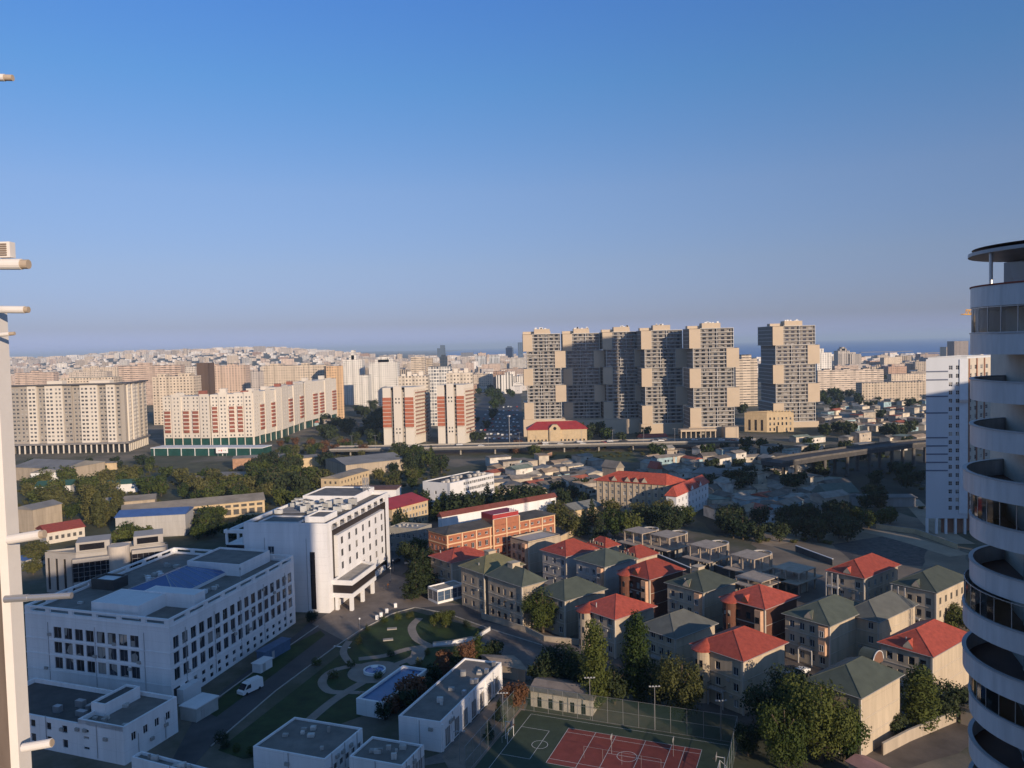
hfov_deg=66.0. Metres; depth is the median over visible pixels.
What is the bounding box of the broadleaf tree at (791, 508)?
[788,502,806,519]
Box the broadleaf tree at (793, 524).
[784,515,807,536]
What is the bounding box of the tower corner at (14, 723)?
[0,313,31,767]
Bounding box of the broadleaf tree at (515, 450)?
[512,447,519,453]
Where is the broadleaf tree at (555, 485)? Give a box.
[549,479,565,489]
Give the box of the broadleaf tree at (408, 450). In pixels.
[403,447,417,452]
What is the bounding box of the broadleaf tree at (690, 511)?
[676,505,696,525]
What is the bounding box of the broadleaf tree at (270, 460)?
[257,457,272,464]
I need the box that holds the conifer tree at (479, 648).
[468,632,488,659]
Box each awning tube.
[0,74,14,80]
[0,259,31,269]
[0,306,30,312]
[0,332,15,336]
[3,592,72,602]
[6,530,46,543]
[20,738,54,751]
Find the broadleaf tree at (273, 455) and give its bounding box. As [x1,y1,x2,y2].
[262,451,279,462]
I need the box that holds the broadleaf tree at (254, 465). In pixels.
[245,463,262,476]
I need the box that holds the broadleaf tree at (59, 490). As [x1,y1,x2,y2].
[37,484,61,500]
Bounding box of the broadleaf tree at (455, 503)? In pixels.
[445,491,484,509]
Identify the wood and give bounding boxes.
[276,437,369,453]
[277,387,912,457]
[289,436,377,454]
[315,384,925,508]
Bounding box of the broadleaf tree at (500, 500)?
[494,494,524,502]
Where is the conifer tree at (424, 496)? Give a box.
[420,489,431,515]
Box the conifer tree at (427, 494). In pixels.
[425,488,435,513]
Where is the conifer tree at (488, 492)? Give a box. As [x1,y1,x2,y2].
[482,482,493,503]
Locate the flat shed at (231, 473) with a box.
[196,471,246,485]
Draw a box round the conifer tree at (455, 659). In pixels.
[448,644,462,668]
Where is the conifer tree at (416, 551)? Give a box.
[403,543,420,574]
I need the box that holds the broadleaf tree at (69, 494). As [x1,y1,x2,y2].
[56,487,73,501]
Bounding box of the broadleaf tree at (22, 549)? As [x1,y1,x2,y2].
[20,545,31,554]
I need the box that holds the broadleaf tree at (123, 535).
[111,526,132,542]
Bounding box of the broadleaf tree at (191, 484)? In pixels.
[186,476,204,490]
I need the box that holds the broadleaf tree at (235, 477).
[230,474,247,482]
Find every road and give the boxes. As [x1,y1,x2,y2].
[173,550,506,764]
[329,438,755,454]
[359,445,756,454]
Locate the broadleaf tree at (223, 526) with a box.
[218,521,235,538]
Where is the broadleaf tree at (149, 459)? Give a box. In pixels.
[144,456,155,462]
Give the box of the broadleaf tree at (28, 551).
[22,547,41,558]
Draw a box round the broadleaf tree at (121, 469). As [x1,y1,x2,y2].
[117,465,127,472]
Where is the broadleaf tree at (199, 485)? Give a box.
[193,481,208,492]
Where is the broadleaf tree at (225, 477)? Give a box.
[219,472,237,487]
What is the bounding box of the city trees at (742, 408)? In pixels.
[147,365,920,425]
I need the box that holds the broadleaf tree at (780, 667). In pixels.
[764,663,811,713]
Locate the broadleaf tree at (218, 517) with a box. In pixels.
[211,513,224,522]
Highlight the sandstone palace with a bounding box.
[744,410,793,431]
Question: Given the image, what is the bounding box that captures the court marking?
[489,714,723,767]
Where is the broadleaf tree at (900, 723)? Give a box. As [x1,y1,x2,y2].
[890,713,909,734]
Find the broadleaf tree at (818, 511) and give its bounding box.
[810,504,820,520]
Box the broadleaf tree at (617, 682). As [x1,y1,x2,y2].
[603,665,628,704]
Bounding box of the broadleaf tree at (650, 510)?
[636,501,664,528]
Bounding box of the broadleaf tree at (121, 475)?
[115,471,127,479]
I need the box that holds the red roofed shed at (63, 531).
[35,519,85,543]
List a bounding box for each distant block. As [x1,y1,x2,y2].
[14,368,23,373]
[23,367,37,371]
[49,359,55,364]
[57,363,67,367]
[66,368,82,374]
[75,360,87,366]
[84,356,94,359]
[114,353,119,358]
[119,360,129,364]
[125,354,132,359]
[146,357,152,362]
[176,360,191,365]
[199,357,208,362]
[227,355,238,362]
[242,357,251,363]
[281,359,293,364]
[325,356,333,362]
[343,368,368,382]
[360,353,369,356]
[396,353,401,358]
[400,370,409,375]
[466,362,473,372]
[473,373,492,385]
[480,368,493,372]
[481,364,500,370]
[484,370,514,375]
[493,371,506,388]
[502,367,522,375]
[509,357,526,367]
[513,376,522,382]
[832,364,857,369]
[865,364,883,368]
[866,360,879,365]
[874,355,887,357]
[880,357,901,364]
[884,364,906,374]
[888,363,912,372]
[895,355,912,360]
[908,369,925,372]
[913,360,925,370]
[920,353,938,357]
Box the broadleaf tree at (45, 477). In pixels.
[36,474,51,480]
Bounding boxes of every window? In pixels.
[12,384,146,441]
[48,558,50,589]
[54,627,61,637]
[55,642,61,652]
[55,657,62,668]
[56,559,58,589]
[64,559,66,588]
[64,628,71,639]
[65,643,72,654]
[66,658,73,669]
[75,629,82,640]
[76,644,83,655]
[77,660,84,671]
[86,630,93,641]
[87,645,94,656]
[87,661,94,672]
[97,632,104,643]
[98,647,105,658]
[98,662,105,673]
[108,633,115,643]
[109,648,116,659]
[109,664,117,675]
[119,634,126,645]
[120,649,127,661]
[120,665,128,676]
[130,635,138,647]
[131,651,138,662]
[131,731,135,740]
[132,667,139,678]
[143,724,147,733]
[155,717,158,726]
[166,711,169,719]
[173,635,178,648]
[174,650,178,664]
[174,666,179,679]
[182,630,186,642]
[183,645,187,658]
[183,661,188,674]
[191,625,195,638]
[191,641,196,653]
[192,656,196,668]
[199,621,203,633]
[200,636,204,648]
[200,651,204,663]
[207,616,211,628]
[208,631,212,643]
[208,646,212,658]
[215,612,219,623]
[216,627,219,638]
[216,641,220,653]
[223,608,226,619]
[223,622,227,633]
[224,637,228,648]
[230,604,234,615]
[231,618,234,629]
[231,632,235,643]
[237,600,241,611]
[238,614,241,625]
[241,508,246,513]
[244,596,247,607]
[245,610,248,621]
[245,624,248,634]
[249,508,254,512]
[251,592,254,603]
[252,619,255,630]
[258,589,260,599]
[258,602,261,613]
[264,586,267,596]
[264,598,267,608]
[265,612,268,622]
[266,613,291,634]
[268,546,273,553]
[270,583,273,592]
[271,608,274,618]
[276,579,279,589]
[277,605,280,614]
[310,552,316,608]
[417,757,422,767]
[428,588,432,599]
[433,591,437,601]
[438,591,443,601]
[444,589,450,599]
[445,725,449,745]
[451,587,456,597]
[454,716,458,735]
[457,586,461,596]
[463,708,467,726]
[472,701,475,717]
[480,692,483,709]
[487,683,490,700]
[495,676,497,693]
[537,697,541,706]
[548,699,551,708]
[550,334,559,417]
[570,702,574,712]
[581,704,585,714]
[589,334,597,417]
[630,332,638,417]
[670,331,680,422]
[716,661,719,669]
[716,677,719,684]
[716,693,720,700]
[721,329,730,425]
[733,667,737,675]
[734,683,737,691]
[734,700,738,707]
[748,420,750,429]
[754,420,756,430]
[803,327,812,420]
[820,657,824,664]
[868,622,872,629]
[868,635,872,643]
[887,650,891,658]
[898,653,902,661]
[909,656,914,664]
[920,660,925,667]
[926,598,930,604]
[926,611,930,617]
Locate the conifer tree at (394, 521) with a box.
[390,511,399,525]
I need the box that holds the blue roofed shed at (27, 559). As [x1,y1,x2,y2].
[20,555,44,568]
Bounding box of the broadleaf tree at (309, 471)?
[301,466,324,489]
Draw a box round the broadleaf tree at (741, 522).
[730,513,754,539]
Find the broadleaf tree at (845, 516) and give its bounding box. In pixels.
[835,512,855,530]
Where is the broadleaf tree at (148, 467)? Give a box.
[144,463,152,472]
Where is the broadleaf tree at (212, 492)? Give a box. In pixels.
[202,485,224,497]
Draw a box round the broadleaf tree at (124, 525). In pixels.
[115,521,133,528]
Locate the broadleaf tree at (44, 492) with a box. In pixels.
[33,486,57,501]
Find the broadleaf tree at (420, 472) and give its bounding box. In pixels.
[415,468,424,477]
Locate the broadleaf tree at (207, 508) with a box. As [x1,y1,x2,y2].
[197,505,214,513]
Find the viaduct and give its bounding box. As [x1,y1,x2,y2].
[761,438,925,476]
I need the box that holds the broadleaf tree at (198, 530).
[189,521,207,539]
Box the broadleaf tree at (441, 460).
[431,454,448,472]
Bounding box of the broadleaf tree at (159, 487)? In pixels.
[151,480,168,495]
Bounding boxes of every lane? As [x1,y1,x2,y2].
[425,680,517,764]
[428,520,968,767]
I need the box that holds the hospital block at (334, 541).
[224,478,389,612]
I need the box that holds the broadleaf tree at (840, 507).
[832,500,853,515]
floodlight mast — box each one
[453,730,464,759]
[497,692,507,724]
[584,677,594,716]
[649,685,659,728]
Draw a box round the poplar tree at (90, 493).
[80,485,98,523]
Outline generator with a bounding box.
[251,656,272,673]
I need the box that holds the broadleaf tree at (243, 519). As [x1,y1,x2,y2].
[238,513,255,528]
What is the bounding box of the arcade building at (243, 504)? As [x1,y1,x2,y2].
[121,492,264,517]
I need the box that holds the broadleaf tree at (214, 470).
[206,468,219,474]
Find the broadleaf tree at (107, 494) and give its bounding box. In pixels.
[103,486,125,497]
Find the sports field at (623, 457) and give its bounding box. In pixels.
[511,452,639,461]
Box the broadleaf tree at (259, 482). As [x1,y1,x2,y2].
[256,476,269,489]
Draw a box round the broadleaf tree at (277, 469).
[268,465,282,471]
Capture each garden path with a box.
[306,682,365,719]
[318,664,358,693]
[340,641,355,664]
[348,691,365,693]
[359,642,472,660]
[395,651,422,664]
[407,647,426,664]
[408,618,430,644]
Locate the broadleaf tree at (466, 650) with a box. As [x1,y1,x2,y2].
[456,639,477,658]
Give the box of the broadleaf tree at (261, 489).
[256,486,266,497]
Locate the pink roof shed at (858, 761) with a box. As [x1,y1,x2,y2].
[845,754,889,767]
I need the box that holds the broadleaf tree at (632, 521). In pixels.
[616,510,643,536]
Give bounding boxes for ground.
[10,350,987,767]
[475,392,523,441]
[833,536,926,565]
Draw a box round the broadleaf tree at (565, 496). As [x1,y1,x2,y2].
[555,487,571,503]
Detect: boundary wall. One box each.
[481,613,578,644]
[561,527,577,540]
[876,524,957,548]
[881,708,960,755]
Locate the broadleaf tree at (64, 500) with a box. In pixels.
[51,495,71,518]
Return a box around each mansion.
[428,546,483,582]
[458,548,525,613]
[485,560,547,626]
[510,530,560,572]
[533,576,607,637]
[540,538,599,584]
[573,548,638,596]
[575,593,657,658]
[587,536,620,551]
[616,557,685,617]
[621,544,659,563]
[641,608,718,671]
[664,564,738,629]
[689,626,788,715]
[718,584,800,639]
[781,594,859,668]
[804,656,904,754]
[824,553,900,602]
[854,590,918,655]
[876,619,968,698]
[890,565,963,622]
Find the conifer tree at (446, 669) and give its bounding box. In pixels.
[441,656,452,675]
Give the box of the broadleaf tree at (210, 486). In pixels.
[200,485,213,497]
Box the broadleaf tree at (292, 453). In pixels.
[282,449,303,458]
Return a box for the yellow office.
[321,468,368,487]
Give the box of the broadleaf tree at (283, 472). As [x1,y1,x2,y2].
[278,470,291,488]
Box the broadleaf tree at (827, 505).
[821,499,837,513]
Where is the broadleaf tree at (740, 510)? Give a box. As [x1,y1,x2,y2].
[726,505,743,514]
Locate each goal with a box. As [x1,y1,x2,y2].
[502,718,514,743]
[715,752,726,767]
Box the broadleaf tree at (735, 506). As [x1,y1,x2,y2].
[726,502,745,514]
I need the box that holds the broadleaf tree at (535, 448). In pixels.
[530,444,540,453]
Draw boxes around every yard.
[442,695,528,767]
[476,622,587,679]
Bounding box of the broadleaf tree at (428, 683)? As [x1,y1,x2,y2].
[417,675,432,689]
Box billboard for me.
[216,447,227,455]
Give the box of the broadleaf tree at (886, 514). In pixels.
[877,507,893,523]
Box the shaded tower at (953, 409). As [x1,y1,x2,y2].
[925,355,990,533]
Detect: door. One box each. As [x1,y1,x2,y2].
[174,685,179,695]
[201,708,204,718]
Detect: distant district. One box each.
[10,346,356,363]
[10,347,350,363]
[10,347,359,362]
[10,351,342,374]
[10,352,346,377]
[16,351,340,373]
[358,353,561,369]
[359,354,525,367]
[367,353,525,368]
[460,368,524,392]
[752,352,990,367]
[755,353,989,372]
[757,353,973,373]
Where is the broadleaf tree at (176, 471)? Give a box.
[172,468,188,481]
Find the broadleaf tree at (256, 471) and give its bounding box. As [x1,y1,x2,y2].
[250,467,264,476]
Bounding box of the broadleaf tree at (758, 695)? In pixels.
[736,679,791,728]
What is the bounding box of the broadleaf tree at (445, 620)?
[435,609,455,626]
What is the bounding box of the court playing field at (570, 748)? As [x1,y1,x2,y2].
[546,728,700,767]
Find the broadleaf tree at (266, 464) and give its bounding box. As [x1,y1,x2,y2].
[246,459,270,468]
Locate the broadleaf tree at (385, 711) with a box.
[374,699,393,719]
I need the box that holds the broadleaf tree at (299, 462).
[290,456,304,467]
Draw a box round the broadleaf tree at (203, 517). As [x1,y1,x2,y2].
[192,512,213,524]
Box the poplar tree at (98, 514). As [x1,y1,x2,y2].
[90,491,107,527]
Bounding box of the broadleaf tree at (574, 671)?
[564,655,587,682]
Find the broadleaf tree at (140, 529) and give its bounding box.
[129,525,153,540]
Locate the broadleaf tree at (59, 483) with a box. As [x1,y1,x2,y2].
[46,477,65,487]
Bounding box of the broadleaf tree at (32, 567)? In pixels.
[21,560,43,574]
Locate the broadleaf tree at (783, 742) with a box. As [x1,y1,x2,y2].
[754,698,815,767]
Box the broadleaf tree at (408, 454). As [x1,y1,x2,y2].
[402,451,420,467]
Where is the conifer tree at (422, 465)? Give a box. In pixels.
[419,459,426,470]
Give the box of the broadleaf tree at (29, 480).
[19,476,40,484]
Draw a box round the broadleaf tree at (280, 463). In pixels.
[271,461,283,469]
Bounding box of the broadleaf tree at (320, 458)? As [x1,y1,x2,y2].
[314,450,333,468]
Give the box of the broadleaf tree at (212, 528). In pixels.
[206,520,221,536]
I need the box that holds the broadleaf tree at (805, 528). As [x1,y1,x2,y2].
[798,518,816,538]
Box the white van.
[237,675,263,695]
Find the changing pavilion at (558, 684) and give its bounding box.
[530,676,598,715]
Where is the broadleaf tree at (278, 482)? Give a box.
[264,472,289,491]
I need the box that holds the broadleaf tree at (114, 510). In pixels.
[106,503,118,520]
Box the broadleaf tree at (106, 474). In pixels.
[97,468,118,480]
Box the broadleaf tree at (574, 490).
[565,485,579,500]
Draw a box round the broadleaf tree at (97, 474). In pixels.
[93,471,109,483]
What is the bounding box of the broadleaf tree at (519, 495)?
[501,488,536,501]
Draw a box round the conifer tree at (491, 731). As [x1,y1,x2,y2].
[482,720,494,740]
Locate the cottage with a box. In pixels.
[556,499,601,520]
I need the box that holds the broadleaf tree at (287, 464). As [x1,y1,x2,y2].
[278,456,293,469]
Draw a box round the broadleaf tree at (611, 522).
[600,507,628,536]
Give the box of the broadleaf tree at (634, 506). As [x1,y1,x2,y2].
[629,502,648,520]
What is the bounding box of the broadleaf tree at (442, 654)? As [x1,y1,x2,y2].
[435,648,452,662]
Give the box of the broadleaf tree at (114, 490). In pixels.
[102,486,125,496]
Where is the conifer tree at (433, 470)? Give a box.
[428,459,438,476]
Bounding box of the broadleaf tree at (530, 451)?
[526,446,535,454]
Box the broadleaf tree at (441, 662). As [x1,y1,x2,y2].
[433,658,447,670]
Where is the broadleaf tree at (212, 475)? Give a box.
[204,471,221,482]
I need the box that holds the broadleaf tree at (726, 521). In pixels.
[716,512,744,538]
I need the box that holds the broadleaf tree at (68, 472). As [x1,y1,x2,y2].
[61,468,77,478]
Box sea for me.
[356,337,986,357]
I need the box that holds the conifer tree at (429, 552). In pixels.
[424,546,433,579]
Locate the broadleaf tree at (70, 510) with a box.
[62,502,80,518]
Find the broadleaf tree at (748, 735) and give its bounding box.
[734,721,763,755]
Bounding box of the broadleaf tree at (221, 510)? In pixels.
[210,505,227,516]
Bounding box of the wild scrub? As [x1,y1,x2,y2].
[17,441,924,544]
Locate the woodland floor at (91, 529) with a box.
[16,454,447,564]
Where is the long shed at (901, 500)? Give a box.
[850,494,917,506]
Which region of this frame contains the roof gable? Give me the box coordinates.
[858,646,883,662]
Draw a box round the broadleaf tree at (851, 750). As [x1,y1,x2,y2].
[824,711,871,762]
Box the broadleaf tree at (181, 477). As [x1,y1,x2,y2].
[175,474,188,483]
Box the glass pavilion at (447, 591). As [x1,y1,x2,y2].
[428,580,461,603]
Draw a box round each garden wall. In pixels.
[433,626,489,645]
[657,554,690,572]
[708,564,728,574]
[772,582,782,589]
[795,545,832,565]
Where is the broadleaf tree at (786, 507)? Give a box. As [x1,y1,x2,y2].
[780,505,789,518]
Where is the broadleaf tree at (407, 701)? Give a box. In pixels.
[399,688,417,709]
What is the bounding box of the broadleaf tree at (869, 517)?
[857,509,877,528]
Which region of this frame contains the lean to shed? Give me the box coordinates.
[479,654,526,681]
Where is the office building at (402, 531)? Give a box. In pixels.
[389,522,431,551]
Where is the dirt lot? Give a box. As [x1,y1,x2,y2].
[751,507,969,631]
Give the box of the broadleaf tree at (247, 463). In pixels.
[244,458,257,467]
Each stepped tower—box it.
[522,327,565,436]
[561,327,604,418]
[599,325,640,418]
[636,324,687,433]
[682,321,739,436]
[757,319,819,427]
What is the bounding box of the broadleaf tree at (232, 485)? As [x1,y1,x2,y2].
[225,481,237,490]
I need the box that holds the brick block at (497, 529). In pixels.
[426,507,555,557]
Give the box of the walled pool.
[356,665,427,718]
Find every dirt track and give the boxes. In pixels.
[753,527,968,556]
[908,499,974,543]
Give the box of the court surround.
[475,710,732,767]
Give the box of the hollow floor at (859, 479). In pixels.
[645,444,925,535]
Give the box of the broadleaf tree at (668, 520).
[652,509,683,530]
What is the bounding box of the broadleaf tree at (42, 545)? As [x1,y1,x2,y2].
[24,540,51,549]
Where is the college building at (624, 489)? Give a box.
[594,471,692,511]
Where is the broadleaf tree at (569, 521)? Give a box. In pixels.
[555,508,581,534]
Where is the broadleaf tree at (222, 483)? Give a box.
[206,479,226,488]
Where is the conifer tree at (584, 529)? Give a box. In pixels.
[574,509,591,535]
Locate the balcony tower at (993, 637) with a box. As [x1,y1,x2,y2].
[962,240,1023,767]
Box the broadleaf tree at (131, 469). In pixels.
[122,464,139,478]
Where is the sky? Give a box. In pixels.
[0,0,1023,357]
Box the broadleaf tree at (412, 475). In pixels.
[408,471,417,478]
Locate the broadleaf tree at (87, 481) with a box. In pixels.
[77,476,99,492]
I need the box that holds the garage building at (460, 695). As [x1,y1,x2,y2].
[398,658,502,752]
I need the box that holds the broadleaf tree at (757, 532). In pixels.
[749,522,767,540]
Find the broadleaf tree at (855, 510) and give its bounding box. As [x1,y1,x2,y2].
[851,505,864,522]
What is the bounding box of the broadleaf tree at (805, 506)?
[796,502,814,518]
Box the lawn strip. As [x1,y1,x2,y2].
[211,631,324,716]
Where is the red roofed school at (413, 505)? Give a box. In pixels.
[388,492,428,525]
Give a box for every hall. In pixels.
[103,493,156,504]
[114,506,193,536]
[342,485,400,497]
[437,493,556,526]
[526,421,587,448]
[760,509,788,524]
[810,482,859,503]
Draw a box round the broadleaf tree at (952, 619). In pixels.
[944,602,964,627]
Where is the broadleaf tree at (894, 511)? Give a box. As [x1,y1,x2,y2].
[880,505,898,523]
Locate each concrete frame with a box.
[617,526,663,549]
[645,530,691,557]
[682,540,732,570]
[722,549,775,577]
[734,570,781,590]
[772,561,823,593]
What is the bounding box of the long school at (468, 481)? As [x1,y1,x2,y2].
[423,471,493,508]
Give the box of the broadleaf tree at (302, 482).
[290,472,310,492]
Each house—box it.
[18,499,62,531]
[357,422,363,426]
[483,468,504,475]
[485,454,511,465]
[487,464,504,469]
[494,475,507,478]
[494,479,510,485]
[497,459,520,467]
[504,484,514,489]
[505,463,532,474]
[506,480,532,488]
[507,474,530,482]
[512,462,532,465]
[522,458,537,465]
[523,479,543,483]
[526,470,541,475]
[529,483,549,492]
[530,474,540,479]
[533,466,543,469]
[533,475,552,479]
[534,453,549,464]
[536,478,559,484]
[538,464,552,467]
[538,467,558,475]
[547,458,570,464]
[548,475,562,479]
[548,479,565,484]
[550,464,565,471]
[553,472,562,475]
[559,474,578,476]
[560,470,578,474]
[561,459,575,463]
[561,477,579,486]
[563,462,583,470]
[569,479,595,494]
[570,470,586,474]
[570,474,588,479]
[571,466,590,470]
[572,453,592,465]
[579,467,602,475]
[585,474,601,478]
[586,457,603,466]
[586,486,595,495]
[590,465,601,470]
[601,459,624,475]
[633,468,647,471]
[637,433,667,438]
[640,459,661,468]
[642,454,659,459]
[647,461,662,472]
[651,454,677,463]
[658,445,674,453]
[662,465,676,473]
[665,448,685,453]
[667,463,680,468]
[668,468,691,478]
[672,453,685,462]
[675,460,698,468]
[681,455,702,461]
[692,444,705,454]
[697,452,716,460]
[698,461,710,467]
[703,504,727,519]
[707,454,730,467]
[707,494,729,504]
[708,483,720,493]
[711,501,736,505]
[712,490,732,497]
[713,476,740,492]
[716,447,733,454]
[725,449,745,463]
[729,466,749,470]
[729,491,753,500]
[731,495,760,504]
[733,487,755,493]
[739,502,754,519]
[746,454,759,461]
[747,446,756,453]
[748,469,773,483]
[750,491,771,500]
[751,460,773,468]
[751,482,777,492]
[751,502,772,518]
[758,454,774,459]
[759,500,775,504]
[760,443,778,453]
[763,489,789,500]
[767,474,783,484]
[767,482,791,491]
[770,452,787,455]
[770,496,803,509]
[778,492,793,499]
[781,448,800,453]
[783,492,804,497]
[784,484,807,492]
[788,465,808,472]
[789,434,809,442]
[792,471,823,485]
[793,444,807,449]
[797,485,816,493]
[803,498,815,503]
[804,435,825,442]
[804,442,824,449]
[810,489,849,503]
[812,503,823,513]
[816,416,832,422]
[819,478,850,483]
[821,410,833,414]
[829,408,842,414]
[829,415,841,418]
[829,419,842,422]
[832,400,844,404]
[838,435,853,442]
[839,412,855,417]
[841,418,855,420]
[842,401,853,404]
[846,409,859,412]
[850,413,862,417]
[850,430,870,442]
[851,442,873,444]
[853,405,869,409]
[854,423,865,430]
[858,410,875,417]
[859,418,875,422]
[860,425,869,430]
[866,424,883,431]
[876,417,887,421]
[876,421,888,424]
[878,401,890,408]
[880,409,894,414]
[880,434,893,441]
[884,398,895,404]
[888,415,901,421]
[891,434,909,440]
[894,408,903,411]
[895,412,909,416]
[896,400,904,404]
[904,407,919,413]
[906,416,925,422]
[906,433,925,438]
[913,406,925,409]
[918,421,925,430]
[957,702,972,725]
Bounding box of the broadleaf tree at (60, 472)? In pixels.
[56,465,75,478]
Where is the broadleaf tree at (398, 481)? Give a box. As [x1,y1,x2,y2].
[388,475,401,484]
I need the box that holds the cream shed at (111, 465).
[105,461,117,469]
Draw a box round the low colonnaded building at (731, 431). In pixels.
[678,426,738,437]
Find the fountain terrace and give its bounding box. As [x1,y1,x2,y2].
[347,661,399,682]
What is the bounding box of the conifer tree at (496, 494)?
[489,486,499,502]
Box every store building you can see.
[131,751,205,767]
[253,717,362,767]
[349,736,424,767]
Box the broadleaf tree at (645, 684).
[639,662,671,706]
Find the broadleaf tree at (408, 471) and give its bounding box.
[404,469,416,477]
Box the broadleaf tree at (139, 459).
[133,454,146,465]
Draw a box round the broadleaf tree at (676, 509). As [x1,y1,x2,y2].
[658,503,687,529]
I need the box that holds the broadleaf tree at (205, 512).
[194,511,210,522]
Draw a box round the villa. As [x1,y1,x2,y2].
[690,467,735,483]
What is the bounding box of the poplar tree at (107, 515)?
[103,497,110,524]
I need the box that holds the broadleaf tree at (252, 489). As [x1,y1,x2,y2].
[241,486,258,492]
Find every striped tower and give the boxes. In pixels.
[382,371,430,444]
[437,368,475,443]
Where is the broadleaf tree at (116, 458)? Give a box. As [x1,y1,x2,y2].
[109,456,119,460]
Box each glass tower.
[437,345,444,357]
[506,346,513,357]
[518,342,522,357]
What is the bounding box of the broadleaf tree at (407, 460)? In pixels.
[402,454,417,468]
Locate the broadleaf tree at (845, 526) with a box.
[833,514,864,542]
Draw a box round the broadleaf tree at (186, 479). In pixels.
[183,473,201,489]
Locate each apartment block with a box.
[11,380,150,453]
[15,370,58,384]
[61,376,122,383]
[69,369,111,377]
[82,366,118,376]
[118,363,184,404]
[152,373,201,424]
[162,390,211,444]
[185,366,196,374]
[196,362,215,394]
[210,388,255,444]
[214,363,250,393]
[233,386,281,444]
[250,371,263,389]
[263,363,329,386]
[268,381,304,437]
[293,375,337,428]
[324,365,344,418]
[343,350,364,404]
[358,374,371,406]
[369,357,399,405]
[411,357,425,374]
[426,358,432,371]
[428,366,451,425]
[440,355,446,365]
[461,352,473,356]
[475,356,485,364]
[489,355,499,363]
[496,372,513,393]
[734,354,757,405]
[815,348,831,369]
[815,368,883,390]
[834,347,849,365]
[848,352,860,363]
[856,381,925,400]
[887,373,925,380]
[940,347,946,355]
[947,341,967,355]
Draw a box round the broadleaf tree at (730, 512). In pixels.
[713,506,735,525]
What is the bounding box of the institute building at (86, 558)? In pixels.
[45,528,167,592]
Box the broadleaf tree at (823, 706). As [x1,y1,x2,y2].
[772,671,863,762]
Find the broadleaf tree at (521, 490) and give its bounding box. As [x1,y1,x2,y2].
[503,485,541,494]
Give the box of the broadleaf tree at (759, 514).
[749,504,771,524]
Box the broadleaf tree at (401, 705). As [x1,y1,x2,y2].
[391,688,406,707]
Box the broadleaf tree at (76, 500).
[71,494,83,505]
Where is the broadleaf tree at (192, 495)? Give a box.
[188,488,203,498]
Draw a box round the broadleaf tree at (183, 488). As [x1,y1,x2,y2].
[177,483,190,497]
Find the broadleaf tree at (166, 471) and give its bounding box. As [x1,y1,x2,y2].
[157,466,172,477]
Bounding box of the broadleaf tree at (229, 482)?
[226,477,238,484]
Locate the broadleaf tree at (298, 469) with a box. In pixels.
[282,466,302,471]
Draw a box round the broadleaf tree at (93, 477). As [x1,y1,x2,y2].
[76,473,99,483]
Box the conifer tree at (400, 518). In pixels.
[397,506,405,523]
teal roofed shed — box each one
[35,479,77,491]
[109,478,138,492]
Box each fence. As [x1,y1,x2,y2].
[465,685,519,767]
[521,685,736,742]
[725,716,737,767]
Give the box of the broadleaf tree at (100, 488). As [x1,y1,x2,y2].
[96,483,108,496]
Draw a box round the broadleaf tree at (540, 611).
[519,586,558,632]
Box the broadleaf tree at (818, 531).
[803,516,831,541]
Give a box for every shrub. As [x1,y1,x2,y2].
[212,729,229,743]
[220,740,229,748]
[232,742,240,752]
[244,745,252,756]
[311,657,321,665]
[327,667,338,678]
[346,660,356,667]
[355,636,362,644]
[373,670,383,679]
[380,615,387,622]
[386,649,394,656]
[395,611,401,620]
[406,611,414,617]
[415,657,423,666]
[462,619,470,627]
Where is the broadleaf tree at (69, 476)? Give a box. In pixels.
[62,473,78,479]
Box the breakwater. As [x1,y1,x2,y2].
[859,351,939,352]
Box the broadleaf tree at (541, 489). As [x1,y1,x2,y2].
[516,483,548,494]
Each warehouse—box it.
[16,459,105,479]
[31,467,58,479]
[232,453,287,469]
[301,454,320,467]
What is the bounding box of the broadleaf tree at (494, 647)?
[484,639,503,654]
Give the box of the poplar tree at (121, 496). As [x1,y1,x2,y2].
[117,491,124,506]
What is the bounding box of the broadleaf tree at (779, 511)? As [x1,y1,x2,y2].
[774,507,787,519]
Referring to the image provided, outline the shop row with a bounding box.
[150,445,271,455]
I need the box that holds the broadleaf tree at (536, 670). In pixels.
[525,653,559,681]
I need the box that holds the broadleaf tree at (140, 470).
[132,467,143,477]
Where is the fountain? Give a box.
[363,665,385,675]
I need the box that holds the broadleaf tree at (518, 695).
[499,680,529,710]
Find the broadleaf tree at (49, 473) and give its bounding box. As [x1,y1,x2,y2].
[39,469,53,479]
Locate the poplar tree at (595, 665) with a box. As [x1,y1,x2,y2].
[577,618,612,709]
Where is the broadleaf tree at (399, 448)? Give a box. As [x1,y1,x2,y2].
[391,441,407,455]
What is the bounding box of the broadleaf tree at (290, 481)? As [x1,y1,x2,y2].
[286,471,306,488]
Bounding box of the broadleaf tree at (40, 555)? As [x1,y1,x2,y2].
[24,548,47,561]
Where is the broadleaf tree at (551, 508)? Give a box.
[546,500,566,523]
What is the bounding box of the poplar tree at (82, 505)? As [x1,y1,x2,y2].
[79,490,87,522]
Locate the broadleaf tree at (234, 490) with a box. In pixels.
[227,485,249,494]
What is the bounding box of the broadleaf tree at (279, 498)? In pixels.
[270,488,290,505]
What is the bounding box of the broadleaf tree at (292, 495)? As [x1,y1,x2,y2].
[286,491,304,501]
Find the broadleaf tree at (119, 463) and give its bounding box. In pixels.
[113,460,122,468]
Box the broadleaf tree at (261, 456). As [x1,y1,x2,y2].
[255,454,269,458]
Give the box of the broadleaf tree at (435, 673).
[426,662,441,683]
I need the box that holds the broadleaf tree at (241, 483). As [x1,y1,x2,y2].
[233,480,247,487]
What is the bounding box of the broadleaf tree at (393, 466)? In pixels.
[389,462,398,471]
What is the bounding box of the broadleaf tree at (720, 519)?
[715,512,731,532]
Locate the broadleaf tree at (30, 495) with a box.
[25,484,46,503]
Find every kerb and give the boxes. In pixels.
[211,607,414,745]
[218,625,318,697]
[415,607,541,644]

